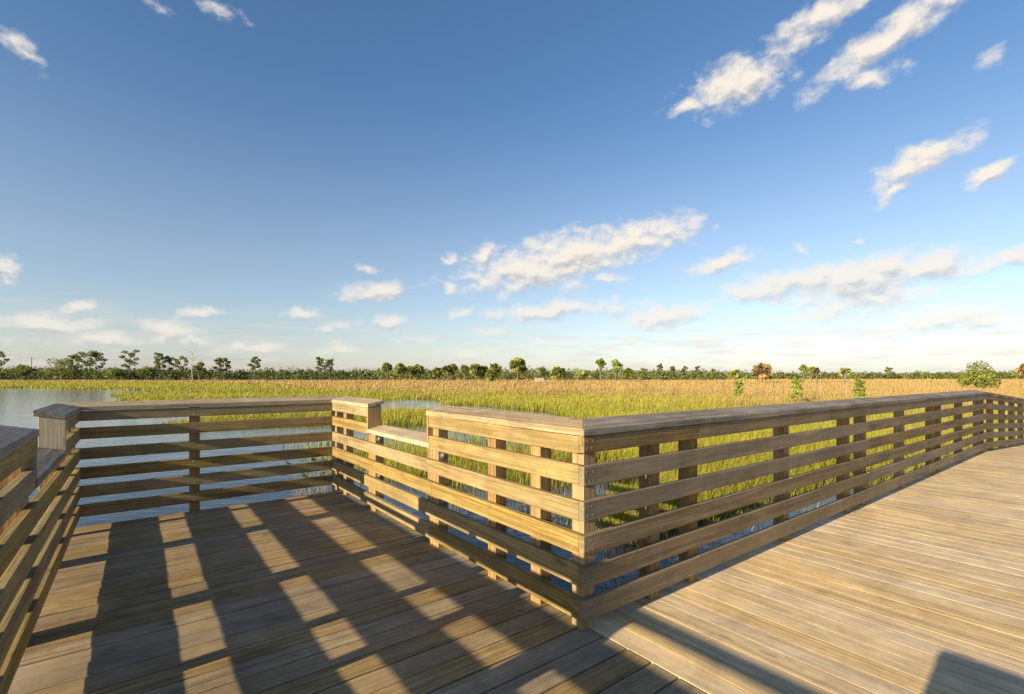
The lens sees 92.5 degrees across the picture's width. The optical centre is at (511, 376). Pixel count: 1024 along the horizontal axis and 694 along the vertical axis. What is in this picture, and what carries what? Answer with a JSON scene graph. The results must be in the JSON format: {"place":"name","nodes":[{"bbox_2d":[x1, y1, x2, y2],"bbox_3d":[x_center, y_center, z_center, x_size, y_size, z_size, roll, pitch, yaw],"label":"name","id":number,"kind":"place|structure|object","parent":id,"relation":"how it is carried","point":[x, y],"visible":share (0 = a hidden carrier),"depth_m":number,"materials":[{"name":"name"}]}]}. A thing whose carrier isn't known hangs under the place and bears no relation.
{"place":"outdoors","nodes":[
{"label":"outdoors","id":0,"kind":"place"},
{"bbox_2d":[0,377,920,592],"bbox_3d":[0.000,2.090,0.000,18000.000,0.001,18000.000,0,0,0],"label":"water","id":1,"kind":"structure","parent":0,"point":[18,406],"depth_m":10.93,"materials":[{"name":"liquid"}]},
{"bbox_2d":[135,366,158,379],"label":"broadleaf tree","id":2,"kind":"object","parent":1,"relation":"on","point":[147,371],"visible":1,"depth_m":222.88,"materials":[{"name":"green plant"}]},
{"bbox_2d":[279,449,308,495],"bbox_3d":[-3.747,1.727,8.630,0.684,0.830,0.492,0,0,15],"label":"arrowhead plant","id":3,"kind":"object","parent":1,"relation":"in","point":[297,478],"visible":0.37,"depth_m":8.60,"materials":[{"name":"green plant"}]},
{"bbox_2d":[284,461,326,495],"bbox_3d":[-3.453,1.681,8.323,0.668,0.922,0.744,0,0,14],"label":"arrowhead plant","id":4,"kind":"object","parent":1,"relation":"in","point":[305,476],"visible":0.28,"depth_m":8.25,"materials":[{"name":"green plant"}]},
{"bbox_2d":[298,457,327,491],"bbox_3d":[-3.540,1.751,8.921,0.747,0.782,0.585,0,0,10],"label":"arrowhead plant","id":5,"kind":"object","parent":1,"relation":"in","point":[313,459],"visible":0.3,"depth_m":8.94,"materials":[{"name":"green plant"}]},
{"bbox_2d":[312,458,331,493],"bbox_3d":[-2.991,1.729,7.982,0.626,0.826,0.713,0,0,0],"label":"arrowhead plant","id":6,"kind":"object","parent":1,"relation":"in","point":[327,471],"visible":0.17,"depth_m":8.06,"materials":[{"name":"green plant"}]},
{"bbox_2d":[573,370,590,378],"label":"broadleaf tree","id":7,"kind":"object","parent":1,"relation":"on","point":[584,373],"visible":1,"depth_m":189.50,"materials":[{"name":"green plant"}]},
{"bbox_2d":[283,426,1016,589],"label":"reeds","id":8,"kind":"object","parent":1,"relation":"in","point":[628,484],"visible":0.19,"depth_m":10.38,"materials":[{"name":"green plant"}]},
{"bbox_2d":[733,379,743,395],"bbox_3d":[16.679,1.087,36.024,0.762,1.988,0.888,0,0,-12],"label":"leafy sapling","id":9,"kind":"object","parent":1,"relation":"on","point":[739,389],"visible":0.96,"depth_m":35.96,"materials":[{"name":"green plant"}]},
{"bbox_2d":[790,376,803,399],"bbox_3d":[18.036,1.026,31.022,0.812,2.109,0.803,0,0,22],"label":"leafy sapling","id":10,"kind":"object","parent":1,"relation":"on","point":[797,384],"visible":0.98,"depth_m":30.95,"materials":[{"name":"green plant"}]},
{"bbox_2d":[853,378,868,398],"bbox_3d":[20.629,1.069,28.965,0.813,2.023,0.757,0,0,39],"label":"leafy sapling","id":11,"kind":"object","parent":1,"relation":"on","point":[861,390],"visible":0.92,"depth_m":28.96,"materials":[{"name":"green plant"}]},
{"bbox_2d":[0,0,1023,376],"label":"sky","id":12,"kind":"structure","parent":0,"point":[829,186],"materials":[{"name":"blue"}]},
{"bbox_3d":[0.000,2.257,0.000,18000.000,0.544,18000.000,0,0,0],"label":"ground","id":13,"kind":"structure","parent":0,"visible":0},
{"bbox_2d":[0,351,9,365],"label":"pine tree","id":14,"kind":"object","parent":13,"relation":"on","point":[3,361],"visible":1,"depth_m":235.57,"materials":[{"name":"green plant"}]},
{"bbox_2d":[9,364,34,379],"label":"broadleaf tree","id":15,"kind":"object","parent":13,"relation":"on","point":[21,370],"visible":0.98,"depth_m":231.03,"materials":[{"name":"green plant"}]},
{"bbox_2d":[40,358,77,379],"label":"broadleaf tree","id":16,"kind":"object","parent":13,"relation":"on","point":[62,362],"visible":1,"depth_m":224.90,"materials":[{"name":"green plant"}]},
{"bbox_2d":[67,353,78,379],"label":"pine tree","id":17,"kind":"object","parent":13,"relation":"on","point":[73,356],"visible":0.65,"depth_m":237.70,"materials":[{"name":"green plant"}]},
{"bbox_2d":[76,350,101,379],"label":"pine tree","id":18,"kind":"object","parent":13,"relation":"on","point":[86,363],"visible":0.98,"depth_m":228.86,"materials":[{"name":"green plant"}]},
{"bbox_2d":[86,351,107,377],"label":"pine tree","id":19,"kind":"object","parent":13,"relation":"on","point":[91,361],"visible":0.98,"depth_m":231.68,"materials":[{"name":"green plant"}]},
{"bbox_2d":[103,367,128,379],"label":"broadleaf tree","id":20,"kind":"object","parent":13,"relation":"on","point":[106,375],"visible":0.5,"depth_m":223.31,"materials":[{"name":"green plant"}]},
{"bbox_2d":[108,370,127,379],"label":"bush","id":21,"kind":"object","parent":13,"relation":"on","point":[116,374],"visible":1,"depth_m":214.49,"materials":[{"name":"green plant"}]},
{"bbox_2d":[118,349,139,379],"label":"pine tree","id":22,"kind":"object","parent":13,"relation":"on","point":[130,361],"visible":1,"depth_m":229.17,"materials":[{"name":"green plant"}]},
{"bbox_2d":[153,352,167,379],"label":"pine tree","id":23,"kind":"object","parent":13,"relation":"on","point":[158,361],"visible":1,"depth_m":231.66,"materials":[{"name":"green plant"}]},
{"bbox_2d":[161,355,175,379],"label":"pine tree","id":24,"kind":"object","parent":13,"relation":"on","point":[169,360],"visible":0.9,"depth_m":235.80,"materials":[{"name":"green plant"}]},
{"bbox_2d":[172,355,187,379],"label":"pine tree","id":25,"kind":"object","parent":13,"relation":"on","point":[177,361],"visible":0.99,"depth_m":230.83,"materials":[{"name":"green plant"}]},
{"bbox_2d":[186,349,202,379],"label":"dead tree","id":26,"kind":"object","parent":13,"relation":"on","point":[193,361],"visible":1,"depth_m":227.68,"materials":[{"name":"grey wood"}]},
{"bbox_2d":[191,362,207,379],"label":"broadleaf tree","id":27,"kind":"object","parent":13,"relation":"on","point":[199,367],"visible":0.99,"depth_m":228.59,"materials":[{"name":"green plant"}]},
{"bbox_2d":[213,357,223,379],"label":"pine tree","id":28,"kind":"object","parent":13,"relation":"on","point":[220,365],"visible":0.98,"depth_m":234.92,"materials":[{"name":"green plant"}]},
{"bbox_2d":[220,358,230,372],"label":"pine tree","id":29,"kind":"object","parent":13,"relation":"on","point":[228,366],"visible":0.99,"depth_m":235.53,"materials":[{"name":"green plant"}]},
{"bbox_2d":[247,356,260,379],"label":"pine tree","id":30,"kind":"object","parent":13,"relation":"on","point":[252,359],"visible":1,"depth_m":224.92,"materials":[{"name":"green plant"}]},
{"bbox_2d":[315,356,325,379],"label":"pine tree","id":31,"kind":"object","parent":13,"relation":"on","point":[319,362],"visible":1,"depth_m":231.49,"materials":[{"name":"green plant"}]},
{"bbox_2d":[322,359,333,378],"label":"pine tree","id":32,"kind":"object","parent":13,"relation":"on","point":[328,361],"visible":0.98,"depth_m":231.33,"materials":[{"name":"green plant"}]},
{"bbox_2d":[381,362,392,380],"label":"cabbage palm","id":33,"kind":"object","parent":13,"relation":"on","point":[386,366],"visible":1,"depth_m":179.32,"materials":[{"name":"green plant"}]},
{"bbox_2d":[394,363,408,380],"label":"cabbage palm","id":34,"kind":"object","parent":13,"relation":"on","point":[400,368],"visible":1,"depth_m":177.40,"materials":[{"name":"green plant"}]},
{"bbox_2d":[406,365,412,380],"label":"cabbage palm","id":35,"kind":"object","parent":13,"relation":"on","point":[409,368],"visible":0.62,"depth_m":189.48,"materials":[{"name":"green plant"}]},
{"bbox_2d":[411,364,424,379],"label":"cabbage palm","id":36,"kind":"object","parent":13,"relation":"on","point":[416,370],"visible":1,"depth_m":181.13,"materials":[{"name":"green plant"}]},
{"bbox_2d":[431,366,441,379],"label":"cabbage palm","id":37,"kind":"object","parent":13,"relation":"on","point":[437,372],"visible":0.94,"depth_m":183.14,"materials":[{"name":"green plant"}]},
{"bbox_2d":[441,365,454,380],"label":"cabbage palm","id":38,"kind":"object","parent":13,"relation":"on","point":[448,370],"visible":1,"depth_m":175.03,"materials":[{"name":"green plant"}]},
{"bbox_2d":[450,363,458,380],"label":"cabbage palm","id":39,"kind":"object","parent":13,"relation":"on","point":[454,367],"visible":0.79,"depth_m":191.46,"materials":[{"name":"green plant"}]},
{"bbox_2d":[460,364,469,378],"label":"cabbage palm","id":40,"kind":"object","parent":13,"relation":"on","point":[463,368],"visible":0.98,"depth_m":185.20,"materials":[{"name":"green plant"}]},
{"bbox_2d":[468,363,482,381],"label":"cabbage palm","id":41,"kind":"object","parent":13,"relation":"on","point":[477,371],"visible":0.99,"depth_m":164.25,"materials":[{"name":"green plant"}]},
{"bbox_2d":[478,365,487,381],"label":"cabbage palm","id":42,"kind":"object","parent":13,"relation":"on","point":[484,368],"visible":0.49,"depth_m":167.27,"materials":[{"name":"green plant"}]},
{"bbox_2d":[484,367,497,381],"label":"cabbage palm","id":43,"kind":"object","parent":13,"relation":"on","point":[490,374],"visible":0.98,"depth_m":134.23,"materials":[{"name":"green plant"}]},
{"bbox_2d":[489,363,501,374],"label":"cabbage palm","id":44,"kind":"object","parent":13,"relation":"on","point":[498,367],"visible":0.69,"depth_m":164.09,"materials":[{"name":"green plant"}]},
{"bbox_2d":[0,377,1023,396],"bbox_3d":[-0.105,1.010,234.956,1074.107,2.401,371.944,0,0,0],"label":"golden sedge","id":45,"kind":"object","parent":13,"relation":"on","point":[181,386],"visible":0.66,"depth_m":97.10,"materials":[{"name":"yellow plant"}]},
{"bbox_2d":[0,365,1023,380],"bbox_3d":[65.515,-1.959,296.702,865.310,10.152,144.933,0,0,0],"label":"woodland","id":46,"kind":"object","parent":13,"relation":"on","point":[260,374],"visible":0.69,"depth_m":243.92,"materials":[{"name":"green plant"}]},
{"bbox_2d":[508,356,526,382],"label":"cabbage palm","id":47,"kind":"object","parent":13,"relation":"on","point":[518,366],"visible":0.99,"depth_m":119.11,"materials":[{"name":"green plant"}]},
{"bbox_2d":[535,378,543,381],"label":"shed","id":48,"kind":"structure","parent":13,"relation":"on","point":[539,379],"depth_m":149.17,"materials":[{"name":"white"}]},
{"bbox_2d":[536,367,548,377],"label":"broadleaf tree","id":49,"kind":"object","parent":13,"relation":"on","point":[542,370],"visible":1,"depth_m":199.69,"materials":[{"name":"green plant"}]},
{"bbox_2d":[550,366,565,381],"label":"cabbage palm","id":50,"kind":"object","parent":13,"relation":"on","point":[557,372],"visible":0.99,"depth_m":178.85,"materials":[{"name":"green plant"}]},
{"bbox_2d":[112,379,1023,449],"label":"marsh grass","id":51,"kind":"structure","parent":13,"relation":"on","point":[590,404],"depth_m":35.94,"materials":[{"name":"plant"}]},
{"bbox_2d":[595,358,606,380],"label":"broadleaf tree","id":52,"kind":"object","parent":13,"relation":"on","point":[601,362],"visible":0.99,"depth_m":149.55,"materials":[{"name":"green plant"}]},
{"bbox_2d":[610,359,622,380],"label":"broadleaf tree","id":53,"kind":"object","parent":13,"relation":"on","point":[617,365],"visible":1,"depth_m":149.66,"materials":[{"name":"green plant"}]},
{"bbox_2d":[622,367,632,381],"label":"cabbage palm","id":54,"kind":"object","parent":13,"relation":"on","point":[626,372],"visible":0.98,"depth_m":174.31,"materials":[{"name":"green plant"}]},
{"bbox_2d":[656,363,662,377],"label":"pine tree","id":55,"kind":"object","parent":13,"relation":"on","point":[660,366],"visible":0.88,"depth_m":259.97,"materials":[{"name":"green plant"}]},
{"bbox_2d":[729,369,739,379],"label":"cabbage palm","id":56,"kind":"object","parent":13,"relation":"on","point":[734,373],"visible":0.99,"depth_m":189.04,"materials":[{"name":"green plant"}]},
{"bbox_2d":[752,362,773,382],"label":"cabbage palm","id":57,"kind":"object","parent":13,"relation":"on","point":[761,373],"visible":1,"depth_m":129.01,"materials":[{"name":"brown plant"}]},
{"bbox_2d":[798,364,808,381],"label":"cabbage palm","id":58,"kind":"object","parent":13,"relation":"on","point":[803,368],"visible":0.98,"depth_m":129.76,"materials":[{"name":"green plant"}]},
{"bbox_2d":[807,366,814,377],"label":"cabbage palm","id":59,"kind":"object","parent":13,"relation":"on","point":[811,370],"visible":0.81,"depth_m":169.78,"materials":[{"name":"green plant"}]},
{"bbox_2d":[812,367,820,382],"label":"cabbage palm","id":60,"kind":"object","parent":13,"relation":"on","point":[818,371],"visible":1,"depth_m":129.84,"materials":[{"name":"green plant"}]},
{"bbox_2d":[838,367,851,382],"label":"cabbage palm","id":61,"kind":"object","parent":13,"relation":"on","point":[844,370],"visible":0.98,"depth_m":119.74,"materials":[{"name":"green plant"}]},
{"bbox_2d":[884,366,892,374],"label":"pine tree","id":62,"kind":"object","parent":13,"relation":"on","point":[888,370],"visible":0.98,"depth_m":329.87,"materials":[{"name":"green plant"}]},
{"bbox_2d":[955,360,1002,387],"bbox_3d":[59.071,-0.041,61.879,4.045,4.310,4.296,0,0,-29],"label":"rounded bush","id":63,"kind":"object","parent":13,"relation":"on","point":[982,378],"visible":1,"depth_m":61.30,"materials":[{"name":"green plant"}]},
{"bbox_2d":[1014,363,1023,376],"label":"cabbage palm","id":64,"kind":"object","parent":13,"relation":"on","point":[1019,371],"visible":1,"depth_m":75.36,"materials":[{"name":"brown plant"}]},
{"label":"deck frame","id":65,"kind":"structure","parent":0,"visible":0},
{"bbox_2d":[7,490,706,693],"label":"viewing deck","id":66,"kind":"structure","parent":65,"relation":"on","point":[337,592],"depth_m":2.71,"materials":[{"name":"brown wood"}]},
{"bbox_2d":[0,403,81,693],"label":"wooden railing","id":67,"kind":"object","parent":66,"relation":"attached to","point":[45,456],"visible":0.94,"depth_m":2.46,"materials":[{"name":"brown wood"}]},
{"bbox_2d":[58,396,341,516],"bbox_3d":[-3.074,0.931,5.194,2.578,1.395,0.174,0,0,-37],"label":"wooden railing","id":68,"kind":"object","parent":66,"relation":"attached to","point":[194,463],"visible":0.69,"depth_m":5.00,"materials":[{"name":"brown wood"}]},
{"bbox_2d":[332,396,594,629],"bbox_3d":[-0.831,0.931,4.239,0.174,1.395,4.178,0,0,-37],"label":"wooden railing","id":69,"kind":"object","parent":66,"relation":"attached to","point":[542,435],"visible":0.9,"depth_m":3.26,"materials":[{"name":"brown wood"}]},
{"bbox_2d":[590,443,1023,693],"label":"boardwalk","id":70,"kind":"structure","parent":65,"relation":"on","point":[916,586],"depth_m":2.87,"materials":[{"name":"brown wood"}]},
{"bbox_2d":[579,390,987,622],"bbox_3d":[4.363,0.931,5.689,10.183,1.395,0.174,0,0,-37],"label":"wooden railing","id":71,"kind":"object","parent":70,"relation":"attached to","point":[648,434],"visible":0.92,"depth_m":3.45,"materials":[{"name":"brown wood"}]},
{"bbox_2d":[984,391,1023,449],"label":"wooden railing","id":72,"kind":"object","parent":70,"relation":"attached to","point":[1001,417],"visible":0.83,"depth_m":9.95,"materials":[{"name":"brown wood"}]}
]}

